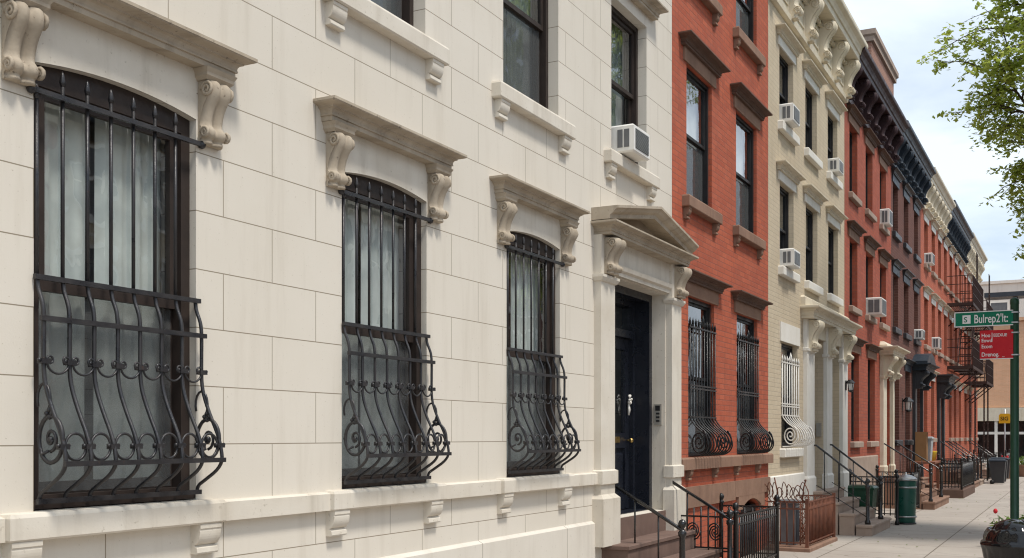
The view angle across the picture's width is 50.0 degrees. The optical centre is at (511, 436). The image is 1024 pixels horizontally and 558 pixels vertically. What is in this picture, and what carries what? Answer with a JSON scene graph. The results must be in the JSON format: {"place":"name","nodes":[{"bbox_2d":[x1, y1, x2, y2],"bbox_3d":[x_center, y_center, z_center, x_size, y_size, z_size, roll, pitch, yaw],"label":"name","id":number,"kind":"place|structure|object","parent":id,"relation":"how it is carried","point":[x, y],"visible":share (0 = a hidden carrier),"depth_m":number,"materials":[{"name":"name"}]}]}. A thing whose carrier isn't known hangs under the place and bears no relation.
{"place":"outdoors","nodes":[
{"label":"outdoors","id":0,"kind":"place"},
{"bbox_2d":[793,490,823,542],"bbox_3d":[5.449,1.454,20.503,0.662,0.946,2.070,0,0,27],"label":"dry bush","id":1,"kind":"object","parent":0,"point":[802,531],"visible":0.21,"depth_m":20.37,"materials":[{"name":"brown plant"}]},
{"bbox_2d":[768,0,891,540],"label":"row house","id":2,"kind":"structure","parent":0,"point":[815,47],"depth_m":22.37,"materials":[{"name":"beige paint"}]},
{"bbox_2d":[779,54,787,103],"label":"window","id":3,"kind":"structure","parent":2,"relation":"in","point":[783,94],"depth_m":21.46,"materials":[{"name":"black glass"}]},
{"bbox_2d":[780,186,788,248],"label":"window","id":4,"kind":"structure","parent":2,"relation":"in","point":[784,230],"depth_m":21.51,"materials":[{"name":"black glass"}]},
{"bbox_2d":[781,343,791,447],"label":"window","id":5,"kind":"structure","parent":2,"relation":"in","point":[788,349],"depth_m":21.80,"materials":[{"name":"black glass"}]},
{"bbox_2d":[779,103,799,127],"bbox_3d":[5.154,-6.050,20.773,0.472,0.340,0.542,0,0,27],"label":"air conditioner","id":6,"kind":"object","parent":2,"relation":"attached to","point":[789,114],"visible":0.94,"depth_m":20.52,"materials":[{"name":"white plastic"}]},
{"bbox_2d":[780,248,799,269],"bbox_3d":[5.175,-3.355,20.814,0.472,0.330,0.532,0,0,27],"label":"air conditioner","id":7,"kind":"object","parent":2,"relation":"attached to","point":[790,258],"visible":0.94,"depth_m":20.55,"materials":[{"name":"white plastic"}]},
{"bbox_2d":[805,87,811,149],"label":"window","id":8,"kind":"structure","parent":2,"relation":"in","point":[808,96],"depth_m":23.38,"materials":[{"name":"black glass"}]},
{"bbox_2d":[806,208,812,281],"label":"window","id":9,"kind":"structure","parent":2,"relation":"in","point":[809,215],"depth_m":23.45,"materials":[{"name":"black glass"}]},
{"bbox_2d":[828,116,832,158],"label":"window","id":10,"kind":"structure","parent":2,"relation":"in","point":[830,123],"depth_m":25.32,"materials":[{"name":"black glass"}]},
{"bbox_2d":[828,226,833,293],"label":"window","id":11,"kind":"structure","parent":2,"relation":"in","point":[830,231],"depth_m":25.41,"materials":[{"name":"black glass"}]},
{"bbox_2d":[828,158,843,175],"bbox_3d":[7.168,-6.035,24.669,0.462,0.310,0.512,0,0,27],"label":"air conditioner","id":12,"kind":"object","parent":2,"relation":"attached to","point":[835,166],"visible":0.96,"depth_m":24.42,"materials":[{"name":"white plastic"}]},
{"bbox_2d":[741,477,1023,557],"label":"sidewalk","id":13,"kind":"structure","parent":0,"point":[956,527],"depth_m":22.45,"materials":[{"name":"concrete"}]},
{"bbox_2d":[0,0,733,557],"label":"row house","id":14,"kind":"structure","parent":13,"relation":"on","point":[344,278],"depth_m":8.33,"materials":[{"name":"beige stone"}]},
{"bbox_2d":[34,65,194,509],"bbox_3d":[-2.422,-0.843,6.516,0.288,2.475,1.220,0,0,27],"label":"window","id":15,"kind":"structure","parent":14,"relation":"in","point":[49,108],"depth_m":6.64,"materials":[{"name":"clear glass"}]},
{"bbox_2d":[342,174,425,487],"bbox_3d":[-1.147,-0.843,8.975,0.287,2.475,1.220,0,0,27],"label":"window","id":16,"kind":"structure","parent":14,"relation":"in","point":[349,463],"depth_m":9.19,"materials":[{"name":"clear glass"}]},
{"bbox_2d":[371,0,413,26],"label":"window","id":17,"kind":"structure","parent":14,"relation":"in","point":[403,9],"depth_m":9.45,"materials":[{"name":"black glass"}]},
{"bbox_2d":[503,0,547,108],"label":"window","id":18,"kind":"structure","parent":14,"relation":"in","point":[518,23],"depth_m":11.80,"materials":[{"name":"black glass"}]},
{"bbox_2d":[507,232,558,476],"bbox_3d":[0.103,-0.843,11.379,0.280,2.475,1.240,0,0,27],"label":"window","id":19,"kind":"structure","parent":14,"relation":"in","point":[515,456],"depth_m":11.74,"materials":[{"name":"clear glass"}]},
{"bbox_2d":[611,5,637,163],"bbox_3d":[1.250,-4.352,13.803,0.244,1.893,1.200,0,0,27],"label":"window","id":20,"kind":"structure","parent":14,"relation":"in","point":[618,93],"depth_m":14.21,"materials":[{"name":"black glass"}]},
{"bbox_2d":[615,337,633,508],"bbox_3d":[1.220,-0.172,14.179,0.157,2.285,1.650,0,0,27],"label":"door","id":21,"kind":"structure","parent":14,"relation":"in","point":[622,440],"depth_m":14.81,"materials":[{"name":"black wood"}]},
{"bbox_2d":[611,124,649,161],"bbox_3d":[1.414,-3.583,13.459,0.402,0.335,0.552,0,0,27],"label":"air conditioner","id":22,"kind":"object","parent":14,"relation":"attached to","point":[631,142],"visible":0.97,"depth_m":13.24,"materials":[{"name":"white plastic"}]},
{"bbox_2d":[681,507,732,557],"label":"iron gate","id":23,"kind":"structure","parent":14,"relation":"attached to","point":[712,532],"depth_m":14.84,"materials":[{"name":"black metal"}]},
{"bbox_2d":[672,0,773,557],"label":"row house","id":24,"kind":"structure","parent":13,"relation":"on","point":[721,112],"depth_m":17.33,"materials":[{"name":"red brick"}]},
{"bbox_2d":[686,67,707,204],"bbox_3d":[2.638,-4.376,16.266,0.176,1.904,1.210,0,0,27],"label":"window","id":25,"kind":"structure","parent":24,"relation":"in","point":[693,83],"depth_m":16.71,"materials":[{"name":"black glass"}]},
{"bbox_2d":[688,297,710,456],"bbox_3d":[2.700,-0.863,16.346,0.140,2.309,1.250,0,0,27],"label":"window","id":26,"kind":"structure","parent":24,"relation":"in","point":[705,308],"depth_m":16.83,"materials":[{"name":"black glass"}]},
{"bbox_2d":[736,114,753,233],"bbox_3d":[3.819,-4.376,18.543,0.176,1.904,1.280,0,0,27],"label":"window","id":27,"kind":"structure","parent":24,"relation":"in","point":[741,126],"depth_m":19.02,"materials":[{"name":"black glass"}]},
{"bbox_2d":[736,0,753,42],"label":"window","id":28,"kind":"structure","parent":24,"relation":"in","point":[748,6],"depth_m":19.03,"materials":[{"name":"black glass"}]},
{"bbox_2d":[737,315,753,453],"bbox_3d":[3.853,-0.863,18.570,0.140,2.309,1.280,0,0,27],"label":"window","id":29,"kind":"structure","parent":24,"relation":"in","point":[749,324],"depth_m":19.06,"materials":[{"name":"black glass"}]},
{"bbox_2d":[741,511,755,553],"bbox_3d":[3.959,1.628,18.701,0.157,0.705,0.960,0,0,27],"label":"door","id":30,"kind":"structure","parent":24,"relation":"in","point":[747,511],"depth_m":18.87,"materials":[{"name":"black metal"}]},
{"bbox_2d":[719,493,779,557],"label":"iron fence","id":31,"kind":"object","parent":13,"relation":"on","point":[769,531],"visible":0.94,"depth_m":15.83,"materials":[{"name":"black metal"}]},
{"bbox_2d":[780,499,800,544],"bbox_3d":[4.978,1.522,19.665,0.300,0.804,0.300,0,0,27],"label":"utility box","id":32,"kind":"object","parent":13,"relation":"on","point":[790,525],"visible":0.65,"depth_m":19.55,"materials":[{"name":"grey plastic"}]},
{"bbox_2d":[796,507,798,540],"bbox_3d":[5.099,1.560,19.602,0.012,0.600,0.200,0,0,27],"label":"door panel","id":33,"kind":"structure","parent":32,"relation":"in","point":[797,511],"depth_m":19.55,"materials":[{"name":"grey metal"}]},
{"bbox_2d":[765,477,837,552],"bbox_3d":[5.294,1.358,20.227,0.896,1.285,2.432,0,0,27],"label":"iron fence","id":34,"kind":"object","parent":13,"relation":"on","point":[820,522],"visible":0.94,"depth_m":19.43,"materials":[{"name":"brown metal"}]},
{"bbox_2d":[848,484,878,515],"bbox_3d":[8.004,1.550,25.024,0.580,0.900,0.660,0,0,27],"label":"storage bin","id":35,"kind":"object","parent":13,"relation":"on","point":[859,490],"visible":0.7,"depth_m":24.78,"materials":[{"name":"green plastic"}]},
{"bbox_2d":[849,465,919,517],"bbox_3d":[9.427,1.330,27.693,1.142,1.140,4.042,0,0,27],"label":"iron fence","id":36,"kind":"object","parent":13,"relation":"on","point":[917,474],"visible":0.41,"depth_m":28.96,"materials":[{"name":"black metal"}]},
{"bbox_2d":[895,474,898,524],"bbox_3d":[8.703,1.415,24.830,0.100,1.170,0.100,0,0,27],"label":"iron post","id":37,"kind":"object","parent":13,"relation":"on","point":[897,498],"visible":1,"depth_m":24.80,"materials":[{"name":"black metal"}]},
{"bbox_2d":[860,28,939,487],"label":"row house","id":38,"kind":"structure","parent":13,"relation":"on","point":[913,171],"depth_m":35.37,"materials":[{"name":"brown brick"}]},
{"bbox_2d":[893,277,893,326],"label":"window","id":39,"kind":"structure","parent":38,"relation":"in","point":[893,277],"depth_m":33.76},
{"bbox_2d":[893,189,893,230],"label":"window","id":40,"kind":"structure","parent":38,"relation":"in","point":[893,189],"depth_m":33.76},
{"bbox_2d":[905,373,905,439],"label":"window","id":41,"kind":"structure","parent":38,"relation":"in","point":[905,373],"depth_m":36.06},
{"bbox_2d":[914,329,924,339],"bbox_3d":[13.750,-3.455,37.336,0.492,0.330,0.562,0,0,27],"label":"air conditioner","id":42,"kind":"object","parent":38,"relation":"attached to","point":[919,334],"visible":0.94,"depth_m":37.06,"materials":[{"name":"white plastic"}]},
{"bbox_2d":[894,472,916,524],"bbox_3d":[9.017,1.406,25.175,0.508,1.188,0.508,0,0,27],"label":"trash can","id":43,"kind":"object","parent":13,"relation":"on","point":[907,499],"visible":0.88,"depth_m":24.97,"materials":[{"name":"green metal"}]},
{"bbox_2d":[911,460,940,488],"bbox_3d":[13.474,1.395,35.772,0.760,1.210,1.840,0,0,27],"label":"wooden table","id":44,"kind":"object","parent":13,"relation":"on","point":[936,462],"visible":0.5,"depth_m":35.14,"materials":[{"name":"red wood"}]},
{"bbox_2d":[928,437,933,460],"bbox_3d":[13.449,0.394,35.746,0.480,0.787,0.610,0,0,27],"label":"storage box","id":45,"kind":"object","parent":44,"relation":"on","point":[930,445],"visible":0.36,"depth_m":35.46,"materials":[{"name":"grey plastic"}]},
{"bbox_2d":[932,451,935,460],"bbox_3d":[13.760,0.633,36.063,0.300,0.307,0.300,0,0,27],"label":"yellow pot","id":46,"kind":"object","parent":44,"relation":"on","point":[933,455],"visible":0.46,"depth_m":35.95,"materials":[{"name":"plastic"}]},
{"bbox_2d":[929,456,974,497],"bbox_3d":[14.892,1.345,37.786,1.556,1.310,4.320,0,0,27],"label":"iron fence","id":47,"kind":"object","parent":13,"relation":"on","point":[964,488],"visible":0.84,"depth_m":36.35,"materials":[{"name":"black metal"}]},
{"bbox_2d":[936,454,974,484],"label":"iron fence","id":48,"kind":"object","parent":13,"relation":"on","point":[965,460],"visible":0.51,"depth_m":41.77,"materials":[{"name":"black metal"}]},
{"bbox_2d":[954,453,994,480],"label":"iron fence","id":49,"kind":"object","parent":13,"relation":"on","point":[987,458],"visible":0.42,"depth_m":47.83,"materials":[{"name":"black metal"}]},
{"bbox_2d":[952,297,1019,518],"bbox_3d":[9.493,-0.380,22.027,1.248,4.760,0.212,0,0,26],"label":"street sign","id":50,"kind":"object","parent":13,"relation":"on","point":[999,344],"visible":0.99,"depth_m":21.78,"materials":[{"name":"green metal"}]},
{"bbox_2d":[973,449,1009,462],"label":"iron fence","id":51,"kind":"object","parent":13,"relation":"on","point":[983,454],"visible":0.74,"depth_m":57.85,"materials":[{"name":"black metal"}]},
{"bbox_2d":[988,459,1006,483],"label":"wheeled bin","id":52,"kind":"object","parent":13,"relation":"on","point":[997,468],"visible":1,"depth_m":46.15,"materials":[{"name":"black plastic"}]},
{"bbox_2d":[991,457,1008,481],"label":"wheeled bin","id":53,"kind":"object","parent":13,"relation":"on","point":[1005,458],"visible":0.22,"depth_m":47.26,"materials":[{"name":"black plastic"}]},
{"bbox_2d":[980,519,1023,557],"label":"planter","id":54,"kind":"object","parent":13,"relation":"on","point":[1003,538],"visible":1,"depth_m":13.37,"materials":[{"name":"grey stone"}]},
{"bbox_2d":[989,508,1010,525],"bbox_3d":[8.798,1.647,19.762,0.442,0.706,0.437,0,0,1],"label":"flower","id":55,"kind":"object","parent":54,"relation":"in","point":[995,510],"visible":0.2,"depth_m":19.78,"materials":[{"name":"plant"}]},
{"bbox_2d":[999,409,1009,456],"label":"warning sign","id":56,"kind":"object","parent":13,"relation":"on","point":[1004,418],"visible":0.97,"depth_m":59.33,"materials":[{"name":"metal"}]},
{"bbox_2d":[1007,458,1009,477],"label":"wheeled bin","id":57,"kind":"object","parent":13,"relation":"on","point":[1008,467],"visible":0.06,"depth_m":51.44,"materials":[{"name":"black plastic"}]},
{"bbox_2d":[1019,456,1023,476],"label":"planter","id":58,"kind":"object","parent":13,"relation":"on","point":[1021,469],"visible":0.62,"depth_m":54.66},
{"bbox_2d":[844,47,949,509],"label":"row house","id":59,"kind":"structure","parent":0,"point":[876,125],"depth_m":29.25,"materials":[{"name":"red brick"}]},
{"bbox_2d":[849,131,851,190],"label":"window","id":60,"kind":"structure","parent":59,"relation":"in","point":[850,134],"depth_m":27.61,"materials":[{"name":"black glass"}]},
{"bbox_2d":[850,243,851,304],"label":"window","id":61,"kind":"structure","parent":59,"relation":"in","point":[850,243],"depth_m":27.61,"materials":[{"name":"black glass"}]},
{"bbox_2d":[851,354,853,440],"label":"window","id":62,"kind":"structure","parent":59,"relation":"in","point":[852,363],"depth_m":27.83,"materials":[{"name":"black glass"}]},
{"bbox_2d":[866,256,867,297],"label":"window","id":63,"kind":"structure","parent":59,"relation":"in","point":[866,256],"depth_m":29.65,"materials":[{"name":"black glass"}]},
{"bbox_2d":[866,153,867,207],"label":"window","id":64,"kind":"structure","parent":59,"relation":"in","point":[866,153],"depth_m":29.62,"materials":[{"name":"black glass"}]},
{"bbox_2d":[868,360,869,440],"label":"window","id":65,"kind":"structure","parent":59,"relation":"in","point":[868,360],"depth_m":29.94,"materials":[{"name":"black glass"}]},
{"bbox_2d":[866,297,886,316],"bbox_3d":[9.547,-3.415,29.096,0.612,0.450,0.762,0,0,27],"label":"air conditioner","id":66,"kind":"object","parent":59,"relation":"attached to","point":[875,306],"visible":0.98,"depth_m":28.73,"materials":[{"name":"white plastic"}]},
{"bbox_2d":[880,268,880,321],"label":"window","id":67,"kind":"structure","parent":59,"relation":"in","point":[880,268],"depth_m":31.66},
{"bbox_2d":[880,171,880,208],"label":"window","id":68,"kind":"structure","parent":59,"relation":"in","point":[880,171],"depth_m":31.64,"materials":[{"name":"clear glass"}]},
{"bbox_2d":[880,208,892,227],"bbox_3d":[10.474,-6.160,31.037,0.472,0.440,0.562,0,0,27],"label":"air conditioner","id":69,"kind":"object","parent":59,"relation":"attached to","point":[886,217],"visible":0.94,"depth_m":30.77,"materials":[{"name":"white plastic"}]},
{"bbox_2d":[915,432,927,460],"bbox_3d":[13.194,0.316,35.146,0.520,0.942,0.350,0,0,27],"label":"cardboard box","id":70,"kind":"object","parent":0,"point":[921,444],"visible":0.86,"depth_m":35.04,"materials":[{"name":"brown cardboard"}]},
{"bbox_2d":[844,0,1023,281],"label":"sky","id":71,"kind":"structure","parent":0,"point":[908,29],"materials":[{"name":"white"}]},
{"bbox_2d":[921,167,979,487],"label":"row house","id":72,"kind":"structure","parent":0,"point":[936,215],"depth_m":42.03,"materials":[{"name":"red brick"}]},
{"bbox_2d":[924,253,934,265],"bbox_3d":[15.004,-6.405,39.755,0.492,0.390,0.612,0,0,27],"label":"air conditioner","id":73,"kind":"object","parent":72,"relation":"attached to","point":[929,259],"visible":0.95,"depth_m":39.46,"materials":[{"name":"white plastic"}]},
{"bbox_2d":[932,337,941,349],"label":"air conditioner","id":74,"kind":"object","parent":72,"relation":"attached to","point":[936,343],"visible":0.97,"depth_m":41.41,"materials":[{"name":"white plastic"}]},
{"bbox_2d":[942,200,984,484],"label":"row house","id":75,"kind":"structure","parent":0,"point":[956,241],"depth_m":47.57,"materials":[{"name":"red brick"}]},
{"bbox_2d":[963,232,996,477],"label":"row house","id":76,"kind":"structure","parent":0,"point":[969,269],"depth_m":54.27,"materials":[{"name":"red brick"}]},
{"label":"ground","id":77,"kind":"structure","parent":0,"visible":0},
{"bbox_2d":[978,317,1023,465],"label":"corner building","id":78,"kind":"structure","parent":77,"relation":"on","point":[999,397],"depth_m":73.78,"materials":[{"name":"brown brick"}]},
{"bbox_2d":[979,279,1023,316],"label":"pale building","id":79,"kind":"structure","parent":77,"relation":"on","point":[1007,285],"depth_m":95.06,"materials":[{"name":"white paint"}]},
{"bbox_2d":[990,301,1008,310],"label":"window","id":80,"kind":"structure","parent":79,"relation":"in","point":[1002,305],"depth_m":95.19,"materials":[{"name":"white paint"}]},
{"bbox_2d":[984,291,1023,299],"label":"rooftop gantry","id":81,"kind":"object","parent":79,"relation":"attached to","point":[1005,295],"visible":0.43,"depth_m":83.40,"materials":[{"name":"grey metal"}]},
{"label":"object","id":82,"kind":"structure","parent":0,"visible":0},
{"bbox_2d":[916,0,1023,277],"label":"street tree","id":83,"kind":"object","parent":82,"relation":"in","point":[997,105],"visible":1,"depth_m":21.25,"materials":[{"name":"green plant"}]}
]}

